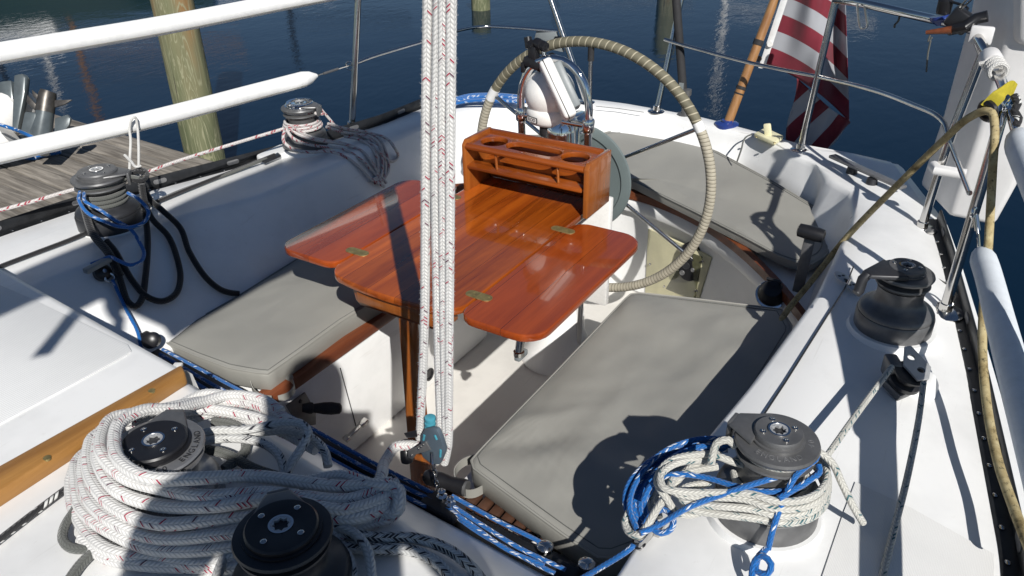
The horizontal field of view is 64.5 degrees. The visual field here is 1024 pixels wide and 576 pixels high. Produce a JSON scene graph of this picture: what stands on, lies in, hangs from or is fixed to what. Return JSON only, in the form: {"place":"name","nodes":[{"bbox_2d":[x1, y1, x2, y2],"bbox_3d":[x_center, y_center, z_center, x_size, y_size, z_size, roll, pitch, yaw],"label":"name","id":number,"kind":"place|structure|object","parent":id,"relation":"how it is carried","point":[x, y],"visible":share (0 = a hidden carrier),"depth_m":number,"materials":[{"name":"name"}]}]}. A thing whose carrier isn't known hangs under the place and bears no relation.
{"place":"outdoors","nodes":[
{"label":"outdoors","id":0,"kind":"place"},
{"bbox_2d":[0,0,1023,468],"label":"water","id":1,"kind":"structure","parent":0,"point":[130,78],"depth_m":8.51,"materials":[{"name":"blue liquid"}]},
{"bbox_2d":[0,115,213,220],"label":"dock","id":2,"kind":"object","parent":1,"relation":"on","point":[22,180],"visible":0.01,"depth_m":4.90,"materials":[{"name":"grey wood"}]},
{"bbox_2d":[0,92,35,142],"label":"dinghy","id":3,"kind":"object","parent":2,"relation":"on","point":[6,113],"visible":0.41,"depth_m":4.74,"materials":[{"name":"white plastic"}]},
{"bbox_2d":[0,74,71,155],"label":"outboard motor","id":4,"kind":"object","parent":3,"relation":"attached to","point":[39,120],"visible":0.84,"depth_m":4.72,"materials":[{"name":"grey paint"}]},
{"bbox_2d":[0,123,32,136],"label":"dock rope","id":5,"kind":"object","parent":4,"relation":"attached to","point":[15,130],"visible":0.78,"depth_m":4.57,"materials":[{"name":"blue fabric"}]},
{"bbox_2d":[25,150,60,159],"bbox_3d":[-2.908,-0.829,5.029,0.094,0.041,0.204,26,39,38],"label":"dock rope","id":6,"kind":"object","parent":2,"relation":"on","point":[50,154],"visible":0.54,"depth_m":5.03,"materials":[{"name":"blue fabric"}]},
{"bbox_2d":[150,0,225,160],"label":"piling","id":7,"kind":"object","parent":1,"relation":"in","point":[185,64],"visible":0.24,"depth_m":5.05,"materials":[{"name":"brown wood"}]},
{"bbox_2d":[471,0,489,10],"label":"piling","id":8,"kind":"object","parent":1,"relation":"in","point":[480,5],"visible":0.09,"depth_m":10.93,"materials":[{"name":"brown wood"}]},
{"bbox_2d":[0,96,1023,575],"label":"sailboat","id":9,"kind":"object","parent":1,"relation":"on","point":[76,362],"visible":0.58,"depth_m":2.15,"materials":[{"name":"white plastic"}]},
{"bbox_2d":[0,486,63,543],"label":"deck line","id":10,"kind":"object","parent":9,"relation":"on","point":[29,516],"visible":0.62,"depth_m":1.46,"materials":[{"name":"metal"}]},
{"bbox_2d":[57,506,87,553],"bbox_3d":[-0.767,0.421,1.414,0.051,0.028,0.132,-17,33,-25],"label":"rope loop","id":11,"kind":"object","parent":9,"relation":"on","point":[66,544],"visible":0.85,"depth_m":1.39,"materials":[{"name":"white fabric"}]},
{"bbox_2d":[65,550,92,575],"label":"rope tail","id":12,"kind":"object","parent":9,"relation":"on","point":[81,563],"visible":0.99,"depth_m":1.35},
{"bbox_2d":[83,258,115,282],"bbox_3d":[-1.261,-0.046,2.466,0.061,0.078,0.091,16,34,28],"label":"cam cleat","id":13,"kind":"object","parent":9,"relation":"attached to","point":[100,270],"visible":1,"depth_m":2.47,"materials":[{"name":"black plastic"}]},
{"bbox_2d":[70,163,142,236],"bbox_3d":[-1.348,-0.301,2.681,0.207,0.197,0.207,-5,30,-7],"label":"winch","id":14,"kind":"object","parent":9,"relation":"on","point":[128,212],"visible":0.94,"depth_m":2.63,"materials":[{"name":"black metal"}]},
{"bbox_2d":[78,175,140,209],"bbox_3d":[-1.333,-0.323,2.666,0.175,0.086,0.159,16,34,28],"label":"charcoal sheet","id":15,"kind":"object","parent":14,"relation":"on","point":[119,198],"visible":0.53,"depth_m":2.63,"materials":[{"name":"grey fabric"}]},
{"bbox_2d":[77,191,150,266],"bbox_3d":[-1.231,-0.200,2.533,0.201,0.156,0.340,-15,32,-22],"label":"blue line","id":16,"kind":"object","parent":14,"relation":"hanging from","point":[120,224],"visible":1,"depth_m":2.53,"materials":[{"name":"blue fabric"}]},
{"bbox_2d":[80,176,239,309],"bbox_3d":[-1.169,-0.134,2.641,0.350,0.356,0.402,-26,38,-37],"label":"black sheet","id":17,"kind":"object","parent":14,"relation":"hanging from","point":[106,247],"visible":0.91,"depth_m":2.60,"materials":[{"name":"black fabric"}]},
{"bbox_2d":[111,279,143,348],"bbox_3d":[-1.129,0.107,2.413,0.027,0.168,0.321,-23,36,-33],"label":"blue line","id":18,"kind":"object","parent":9,"relation":"on","point":[128,313],"visible":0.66,"depth_m":2.44,"materials":[{"name":"blue fabric"}]},
{"bbox_2d":[0,153,275,268],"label":"track","id":19,"kind":"object","parent":9,"relation":"on","point":[67,240],"visible":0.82,"depth_m":2.62,"materials":[{"name":"black metal"}]},
{"bbox_2d":[0,128,282,211],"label":"genoa sheet","id":20,"kind":"object","parent":9,"relation":"on","point":[25,203],"visible":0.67,"depth_m":2.93,"materials":[{"name":"white fabric"}]},
{"bbox_2d":[140,331,160,348],"bbox_3d":[-1.076,0.149,2.396,0.091,0.055,0.057,16,34,28],"label":"deck organizer","id":21,"kind":"object","parent":9,"relation":"attached to","point":[150,340],"visible":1,"depth_m":2.37,"materials":[{"name":"black plastic"}]},
{"bbox_2d":[122,409,225,531],"bbox_3d":[-0.631,0.329,1.466,0.192,0.149,0.195,-1,30,0],"label":"winch","id":22,"kind":"object","parent":9,"relation":"on","point":[170,440],"visible":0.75,"depth_m":1.43,"materials":[{"name":"black metal"}]},
{"bbox_2d":[156,157,267,199],"bbox_3d":[-1.137,-0.400,3.027,0.031,0.020,0.546,19,35,30],"label":"deck rope","id":23,"kind":"object","parent":9,"relation":"on","point":[242,168],"visible":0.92,"depth_m":3.12,"materials":[{"name":"white fabric"}]},
{"bbox_2d":[212,554,226,575],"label":"halyard tail","id":24,"kind":"object","parent":9,"relation":"on","point":[220,567],"visible":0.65,"depth_m":1.33},
{"bbox_2d":[210,416,250,469],"bbox_3d":[-0.556,0.303,1.613,0.066,0.024,0.170,-14,32,-21],"label":"halyard tail","id":25,"kind":"object","parent":9,"relation":"on","point":[230,463],"visible":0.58,"depth_m":1.59},
{"bbox_2d":[64,389,406,574],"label":"rope coil","id":26,"kind":"object","parent":9,"relation":"on","point":[103,469],"visible":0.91,"depth_m":1.38,"materials":[{"name":"white fabric"}]},
{"bbox_2d":[204,445,278,471],"bbox_3d":[-0.528,0.333,1.561,0.282,0.031,0.035,10,31,18],"label":"halyard tail","id":27,"kind":"object","parent":9,"relation":"on","point":[242,462],"visible":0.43,"depth_m":1.56},
{"bbox_2d":[204,434,286,471],"bbox_3d":[-0.505,0.314,1.547,0.223,0.041,0.066,12,32,22],"label":"halyard tail","id":28,"kind":"object","parent":9,"relation":"on","point":[275,451],"visible":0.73,"depth_m":1.55},
{"bbox_2d":[203,418,312,473],"bbox_3d":[-0.493,0.289,1.570,0.239,0.052,0.122,13,32,23],"label":"halyard tail","id":29,"kind":"object","parent":9,"relation":"on","point":[305,427],"visible":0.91,"depth_m":1.57},
{"bbox_2d":[257,145,284,163],"bbox_3d":[-0.965,-0.533,3.286,0.112,0.038,0.193,16,34,28],"label":"fairlead box","id":30,"kind":"object","parent":9,"relation":"on","point":[278,152],"visible":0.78,"depth_m":3.26,"materials":[{"name":"white plastic"}]},
{"bbox_2d":[166,258,381,401],"bbox_3d":[-0.599,-0.009,2.806,0.558,0.084,1.137,16,34,28],"label":"seat cushion","id":31,"kind":"object","parent":9,"relation":"on","point":[276,328],"visible":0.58,"depth_m":2.52,"materials":[{"name":"grey fabric"}]},
{"bbox_2d":[249,426,332,468],"bbox_3d":[-0.422,0.301,1.583,0.201,0.033,0.055,13,33,23],"label":"halyard tail","id":32,"kind":"object","parent":9,"relation":"on","point":[318,443],"visible":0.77,"depth_m":1.58},
{"bbox_2d":[231,487,352,575],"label":"winch","id":33,"kind":"object","parent":9,"relation":"on","point":[286,531],"visible":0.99,"depth_m":1.25,"materials":[{"name":"black metal"}]},
{"bbox_2d":[281,98,327,152],"bbox_3d":[-0.854,-0.671,3.303,0.184,0.186,0.184,8,31,15],"label":"winch","id":34,"kind":"object","parent":9,"relation":"on","point":[300,106],"visible":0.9,"depth_m":3.25,"materials":[{"name":"silver metal"}]},
{"bbox_2d":[282,111,322,132],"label":"sheet turns","id":35,"kind":"object","parent":34,"relation":"on","point":[317,124],"visible":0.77,"depth_m":3.25,"materials":[{"name":"white fabric"}]},
{"bbox_2d":[322,109,364,139],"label":"sheet tail","id":36,"kind":"object","parent":34,"relation":"hanging from","point":[327,116],"visible":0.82,"depth_m":3.32},
{"bbox_2d":[286,392,341,424],"bbox_3d":[-0.582,0.394,2.429,0.124,0.139,0.115,16,34,28],"label":"pump handle","id":37,"kind":"object","parent":9,"relation":"attached to","point":[302,407],"visible":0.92,"depth_m":2.41,"materials":[{"name":"black plastic"}]},
{"bbox_2d":[282,122,398,187],"bbox_3d":[-0.668,-0.548,3.310,0.217,0.299,0.476,24,38,37],"label":"sheet tail","id":38,"kind":"object","parent":9,"relation":"hanging from","point":[379,178],"visible":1,"depth_m":3.33},
{"bbox_2d":[346,547,358,575],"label":"halyard tail","id":39,"kind":"object","parent":9,"relation":"on","point":[354,570],"visible":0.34,"depth_m":1.33},
{"bbox_2d":[334,525,376,575],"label":"halyard tail","id":40,"kind":"object","parent":9,"relation":"on","point":[358,537],"visible":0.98,"depth_m":1.35},
{"bbox_2d":[342,417,368,441],"bbox_3d":[-0.517,0.469,2.683,0.024,0.042,0.099,25,39,37],"label":"locker latch","id":41,"kind":"object","parent":9,"relation":"attached to","point":[364,422],"visible":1,"depth_m":2.68,"materials":[{"name":"silver metal"}]},
{"bbox_2d":[151,349,595,575],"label":"traveller track","id":42,"kind":"structure","parent":9,"relation":"on","point":[439,503],"depth_m":1.81,"materials":[{"name":"black metal"}]},
{"bbox_2d":[159,357,426,508],"bbox_3d":[-0.617,0.353,2.095,1.035,0.010,0.026,19,35,31],"label":"control line","id":43,"kind":"object","parent":42,"relation":"on","point":[408,498],"visible":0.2,"depth_m":1.93,"materials":[{"name":"blue fabric"}]},
{"bbox_2d":[158,353,431,498],"bbox_3d":[-0.611,0.341,2.112,1.047,0.010,0.019,19,35,31],"label":"control line","id":44,"kind":"object","parent":42,"relation":"on","point":[346,457],"visible":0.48,"depth_m":1.99,"materials":[{"name":"blue fabric"}]},
{"bbox_2d":[161,348,433,492],"bbox_3d":[-0.609,0.327,2.132,1.049,0.010,0.014,19,35,31],"label":"control line","id":45,"kind":"object","parent":42,"relation":"on","point":[357,454],"visible":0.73,"depth_m":2.02,"materials":[{"name":"blue fabric"}]},
{"bbox_2d":[400,414,446,490],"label":"mainsheet block","id":46,"kind":"structure","parent":42,"relation":"attached to","point":[431,448],"depth_m":1.80,"materials":[{"name":"teal plastic"}]},
{"bbox_2d":[374,440,420,477],"bbox_3d":[-0.266,0.368,1.687,0.095,0.227,0.379,2,30,6],"label":"mainsheet tail","id":47,"kind":"object","parent":46,"relation":"attached to","point":[390,452],"visible":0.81,"depth_m":1.85},
{"bbox_2d":[447,508,544,567],"bbox_3d":[-0.044,0.537,1.747,0.271,0.010,0.024,21,36,33],"label":"control line","id":48,"kind":"object","parent":42,"relation":"on","point":[483,533],"visible":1,"depth_m":1.73,"materials":[{"name":"blue fabric"}]},
{"bbox_2d":[451,494,540,542],"bbox_3d":[-0.029,0.512,1.782,0.265,0.010,0.013,19,35,31],"label":"control line","id":49,"kind":"object","parent":42,"relation":"on","point":[497,520],"visible":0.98,"depth_m":1.78,"materials":[{"name":"blue fabric"}]},
{"bbox_2d":[457,518,555,575],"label":"control line","id":50,"kind":"object","parent":42,"relation":"on","point":[549,570],"visible":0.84,"depth_m":1.70,"materials":[{"name":"blue fabric"}]},
{"bbox_2d":[454,505,565,571],"bbox_3d":[-0.017,0.535,1.744,0.312,0.010,0.020,20,36,32],"label":"control line","id":51,"kind":"object","parent":42,"relation":"on","point":[509,541],"visible":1,"depth_m":1.73,"materials":[{"name":"blue fabric"}]},
{"bbox_2d":[342,541,456,575],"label":"halyard tail","id":52,"kind":"object","parent":9,"relation":"on","point":[441,566],"visible":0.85,"depth_m":1.36},
{"bbox_2d":[342,530,485,575],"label":"halyard tail","id":53,"kind":"object","parent":9,"relation":"on","point":[469,565],"visible":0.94,"depth_m":1.37},
{"bbox_2d":[427,368,433,380],"bbox_3d":[-0.310,0.325,3.047,0.006,0.052,0.052,16,34,28],"label":"drain vent","id":54,"kind":"object","parent":9,"relation":"attached to","point":[430,373],"visible":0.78,"depth_m":3.05,"materials":[{"name":"black plastic"}]},
{"bbox_2d":[422,469,470,496],"bbox_3d":[-0.160,0.470,1.964,0.115,0.041,0.042,12,32,21],"label":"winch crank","id":55,"kind":"object","parent":9,"relation":"on","point":[458,486],"visible":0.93,"depth_m":1.95,"materials":[{"name":"black plastic"}]},
{"bbox_2d":[284,176,637,489],"bbox_3d":[-0.112,0.154,2.705,0.948,0.753,0.879,16,34,28],"label":"cockpit table","id":56,"kind":"object","parent":9,"relation":"on","point":[532,263],"visible":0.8,"depth_m":2.40,"materials":[{"name":"brown wood"}]},
{"bbox_2d":[456,93,525,105],"bbox_3d":[-0.112,-0.919,3.912,0.374,0.043,0.202,-5,30,-6],"label":"blue rope coil","id":57,"kind":"object","parent":9,"relation":"on","point":[507,98],"visible":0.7,"depth_m":3.87,"materials":[{"name":"blue fabric"}]},
{"bbox_2d":[477,36,715,375],"bbox_3d":[0.195,-0.283,3.009,1.010,1.201,0.425,16,34,28],"label":"steering pedestal","id":58,"kind":"object","parent":9,"relation":"on","point":[551,353],"visible":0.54,"depth_m":2.90,"materials":[{"name":"white plastic"}]},
{"bbox_2d":[462,127,610,218],"bbox_3d":[0.077,-0.393,2.720,0.479,0.183,0.168,16,34,28],"label":"drinks holder","id":59,"kind":"object","parent":58,"relation":"attached to","point":[562,166],"visible":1,"depth_m":2.69,"materials":[{"name":"brown wood"}]},
{"bbox_2d":[521,36,555,72],"bbox_3d":[0.095,-0.772,2.695,0.130,0.118,0.050,16,34,28],"label":"camera mount","id":60,"kind":"object","parent":58,"relation":"attached to","point":[535,46],"visible":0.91,"depth_m":2.69,"materials":[{"name":"black plastic"}]},
{"bbox_2d":[524,57,580,127],"bbox_3d":[0.134,-0.656,2.701,0.174,0.251,0.287,-4,30,-5],"label":"binnacle compass","id":61,"kind":"object","parent":58,"relation":"on","point":[552,100],"visible":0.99,"depth_m":2.68,"materials":[{"name":"white plastic"}]},
{"bbox_2d":[581,543,634,575],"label":"blue line","id":62,"kind":"object","parent":9,"relation":"on","point":[613,559],"visible":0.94,"depth_m":1.47,"materials":[{"name":"blue fabric"}]},
{"bbox_2d":[454,292,792,575],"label":"seat cushion","id":63,"kind":"object","parent":9,"relation":"on","point":[624,391],"visible":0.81,"depth_m":2.10,"materials":[{"name":"grey fabric"}]},
{"bbox_2d":[632,526,664,550],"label":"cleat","id":64,"kind":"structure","parent":9,"relation":"on","point":[640,543],"depth_m":1.46,"materials":[{"name":"silver metal"}]},
{"bbox_2d":[347,0,1009,321],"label":"stern pulpit","id":65,"kind":"object","parent":9,"relation":"on","point":[947,309],"visible":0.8,"depth_m":2.73,"materials":[{"name":"silver metal"}]},
{"bbox_2d":[0,0,335,64],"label":"lifeline","id":66,"kind":"object","parent":65,"relation":"attached to","point":[21,49],"visible":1,"depth_m":2.83,"materials":[{"name":"beige plastic"}]},
{"bbox_2d":[0,61,351,164],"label":"lifeline","id":67,"kind":"object","parent":65,"relation":"attached to","point":[29,147],"visible":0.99,"depth_m":2.89,"materials":[{"name":"beige plastic"}]},
{"bbox_2d":[128,116,139,175],"bbox_3d":[-1.298,-0.480,2.768,0.046,0.159,0.216,-8,31,-12],"label":"tie cord","id":68,"kind":"object","parent":67,"relation":"hanging from","point":[130,140],"visible":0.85,"depth_m":2.81,"materials":[{"name":"white fabric"}]},
{"bbox_2d":[123,154,141,167],"bbox_3d":[-1.291,-0.429,2.743,0.021,0.015,0.135,-25,38,-36],"label":"tie cord","id":69,"kind":"object","parent":68,"relation":"attached to","point":[131,161],"visible":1,"depth_m":2.73,"materials":[{"name":"white fabric"}]},
{"bbox_2d":[131,168,149,182],"bbox_3d":[-1.236,-0.376,2.691,0.086,0.030,0.076,16,34,28],"label":"rope bundle","id":70,"kind":"object","parent":68,"relation":"hanging from","point":[144,172],"visible":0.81,"depth_m":2.69,"materials":[{"name":"grey fabric"}]},
{"bbox_2d":[535,31,564,51],"bbox_3d":[0.180,-1.199,3.931,0.160,0.091,0.030,16,34,28],"label":"grey panel","id":71,"kind":"object","parent":65,"relation":"attached to","point":[544,36],"visible":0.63,"depth_m":3.92,"materials":[{"name":"plastic"}]},
{"bbox_2d":[926,0,988,71],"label":"rail clamp arm","id":72,"kind":"object","parent":65,"relation":"attached to","point":[959,19],"visible":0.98,"depth_m":2.44},
{"bbox_2d":[922,0,1023,221],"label":"rail case","id":73,"kind":"object","parent":65,"relation":"attached to","point":[1001,30],"visible":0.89,"depth_m":2.56,"materials":[{"name":"white plastic"}]},
{"bbox_2d":[970,207,1023,489],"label":"fender","id":74,"kind":"object","parent":65,"relation":"attached to","point":[1004,337],"visible":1,"depth_m":1.58,"materials":[{"name":"white plastic"}]},
{"bbox_2d":[977,80,1017,122],"bbox_3d":[1.157,-0.452,1.944,0.088,0.101,0.056,-26,38,-36],"label":"webbing strap","id":75,"kind":"object","parent":65,"relation":"attached to","point":[995,99],"visible":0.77,"depth_m":1.92,"materials":[{"name":"yellow fabric"}]},
{"bbox_2d":[779,107,1023,549],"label":"dock line","id":76,"kind":"object","parent":75,"relation":"hanging from","point":[1015,512],"visible":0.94,"depth_m":1.89,"materials":[{"name":"beige fabric"}]},
{"bbox_2d":[1001,98,1023,199],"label":"fender","id":77,"kind":"object","parent":65,"relation":"attached to","point":[1014,146],"visible":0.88,"depth_m":1.83,"materials":[{"name":"white plastic"}]},
{"bbox_2d":[1010,93,1022,126],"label":"lashing","id":78,"kind":"object","parent":77,"relation":"attached to","point":[1017,116],"visible":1,"depth_m":1.87,"materials":[{"name":"silver metal"}]},
{"bbox_2d":[645,228,711,297],"bbox_3d":[0.693,-0.056,3.427,0.054,0.360,0.368,-18,34,-27],"label":"engine panel","id":79,"kind":"object","parent":9,"relation":"on","point":[687,278],"visible":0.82,"depth_m":3.42,"materials":[{"name":"beige plastic"}]},
{"bbox_2d":[533,131,828,270],"bbox_3d":[0.600,-0.476,3.442,1.667,0.103,0.756,21,36,33],"label":"helm cushion","id":80,"kind":"object","parent":9,"relation":"on","point":[762,215],"visible":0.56,"depth_m":3.22,"materials":[{"name":"grey fabric"}]},
{"bbox_2d":[672,0,691,116],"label":"antenna pole","id":81,"kind":"object","parent":9,"relation":"on","point":[678,33],"visible":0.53,"depth_m":3.64,"materials":[{"name":"silver metal"}]},
{"bbox_2d":[715,0,778,129],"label":"flagstaff","id":82,"kind":"object","parent":9,"relation":"attached to","point":[727,122],"visible":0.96,"depth_m":3.51,"materials":[{"name":"brown wood"}]},
{"bbox_2d":[756,0,849,148],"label":"flag","id":83,"kind":"object","parent":82,"relation":"hanging from","point":[795,38],"visible":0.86,"depth_m":3.46,"materials":[{"name":"fabric"}]},
{"bbox_2d":[713,413,820,547],"bbox_3d":[0.477,0.335,1.489,0.192,0.195,0.192,20,36,33],"label":"winch","id":84,"kind":"object","parent":9,"relation":"on","point":[777,442],"visible":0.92,"depth_m":1.44,"materials":[{"name":"black metal"}]},
{"bbox_2d":[622,436,822,575],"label":"blue line","id":85,"kind":"object","parent":84,"relation":"hanging from","point":[639,489],"visible":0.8,"depth_m":1.46,"materials":[{"name":"blue fabric"}]},
{"bbox_2d":[621,436,831,538],"bbox_3d":[0.394,0.346,1.497,0.380,0.164,0.206,1,30,4],"label":"sheet coil","id":86,"kind":"object","parent":84,"relation":"on","point":[805,505],"visible":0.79,"depth_m":1.44,"materials":[{"name":"white fabric"}]},
{"bbox_2d":[820,449,866,525],"bbox_3d":[0.585,0.362,1.472,0.137,0.155,0.024,9,31,16],"label":"sheet tail","id":87,"kind":"object","parent":84,"relation":"hanging from","point":[827,458],"visible":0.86,"depth_m":1.46},
{"bbox_2d":[754,123,782,144],"bbox_3d":[1.069,-0.652,3.378,0.115,0.067,0.183,16,34,28],"label":"deck cleat","id":88,"kind":"object","parent":9,"relation":"on","point":[767,134],"visible":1,"depth_m":3.37,"materials":[{"name":"beige plastic"}]},
{"bbox_2d":[737,134,751,161],"bbox_3d":[0.973,-0.591,3.407,0.026,0.084,0.139,16,34,28],"label":"cord","id":89,"kind":"object","parent":88,"relation":"hanging from","point":[742,146],"visible":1,"depth_m":3.38,"materials":[{"name":"white fabric"}]},
{"bbox_2d":[755,277,786,307],"bbox_3d":[0.878,0.007,2.727,0.110,0.108,0.099,16,34,28],"label":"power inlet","id":90,"kind":"object","parent":9,"relation":"attached to","point":[768,292],"visible":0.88,"depth_m":2.70,"materials":[{"name":"black plastic"}]},
{"bbox_2d":[792,223,825,291],"bbox_3d":[0.938,-0.090,2.585,0.085,0.235,0.046,16,34,28],"label":"shift lever","id":91,"kind":"object","parent":9,"relation":"attached to","point":[811,235],"visible":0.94,"depth_m":2.57,"materials":[{"name":"black plastic"}]},
{"bbox_2d":[834,271,855,290],"bbox_3d":[0.947,-0.017,2.281,0.036,0.010,0.133,-6,30,-9],"label":"cleat","id":92,"kind":"object","parent":9,"relation":"attached to","point":[846,280],"visible":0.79,"depth_m":2.29,"materials":[{"name":"silver metal"}]},
{"bbox_2d":[829,154,906,189],"bbox_3d":[1.307,-0.418,3.010,0.059,0.046,0.355,-12,31,-18],"label":"quarter rail","id":93,"kind":"object","parent":9,"relation":"on","point":[853,168],"visible":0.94,"depth_m":2.99,"materials":[{"name":"grey metal"}]},
{"bbox_2d":[853,258,935,345],"bbox_3d":[0.970,0.023,2.033,0.186,0.180,0.201,19,35,31],"label":"winch","id":94,"kind":"object","parent":9,"relation":"on","point":[894,308],"visible":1,"depth_m":1.99,"materials":[{"name":"black metal"}]},
{"bbox_2d":[878,381,926,575],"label":"sheet","id":95,"kind":"object","parent":9,"relation":"on","point":[890,543],"visible":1,"depth_m":1.56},
{"bbox_2d":[881,346,930,400],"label":"turning block","id":96,"kind":"structure","parent":9,"relation":"on","point":[906,377],"depth_m":1.83,"materials":[{"name":"black plastic"}]},
{"bbox_2d":[813,364,894,470],"bbox_3d":[0.716,0.260,1.681,0.015,0.026,0.448,21,37,34],"label":"sheet","id":97,"kind":"object","parent":96,"relation":"attached to","point":[843,432],"visible":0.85,"depth_m":1.68,"materials":[{"name":"white fabric"}]},
{"bbox_3d":[-1.073,-0.202,-1.040,0.539,0.723,4.783,16,34,28],"label":"boom","id":98,"kind":"object","parent":9,"relation":"attached to","visible":0},
{"bbox_2d":[416,0,457,465],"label":"mainsheet","id":99,"kind":"object","parent":98,"relation":"hanging from","point":[438,89],"visible":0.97,"depth_m":1.50,"materials":[{"name":"white fabric"}]}
]}

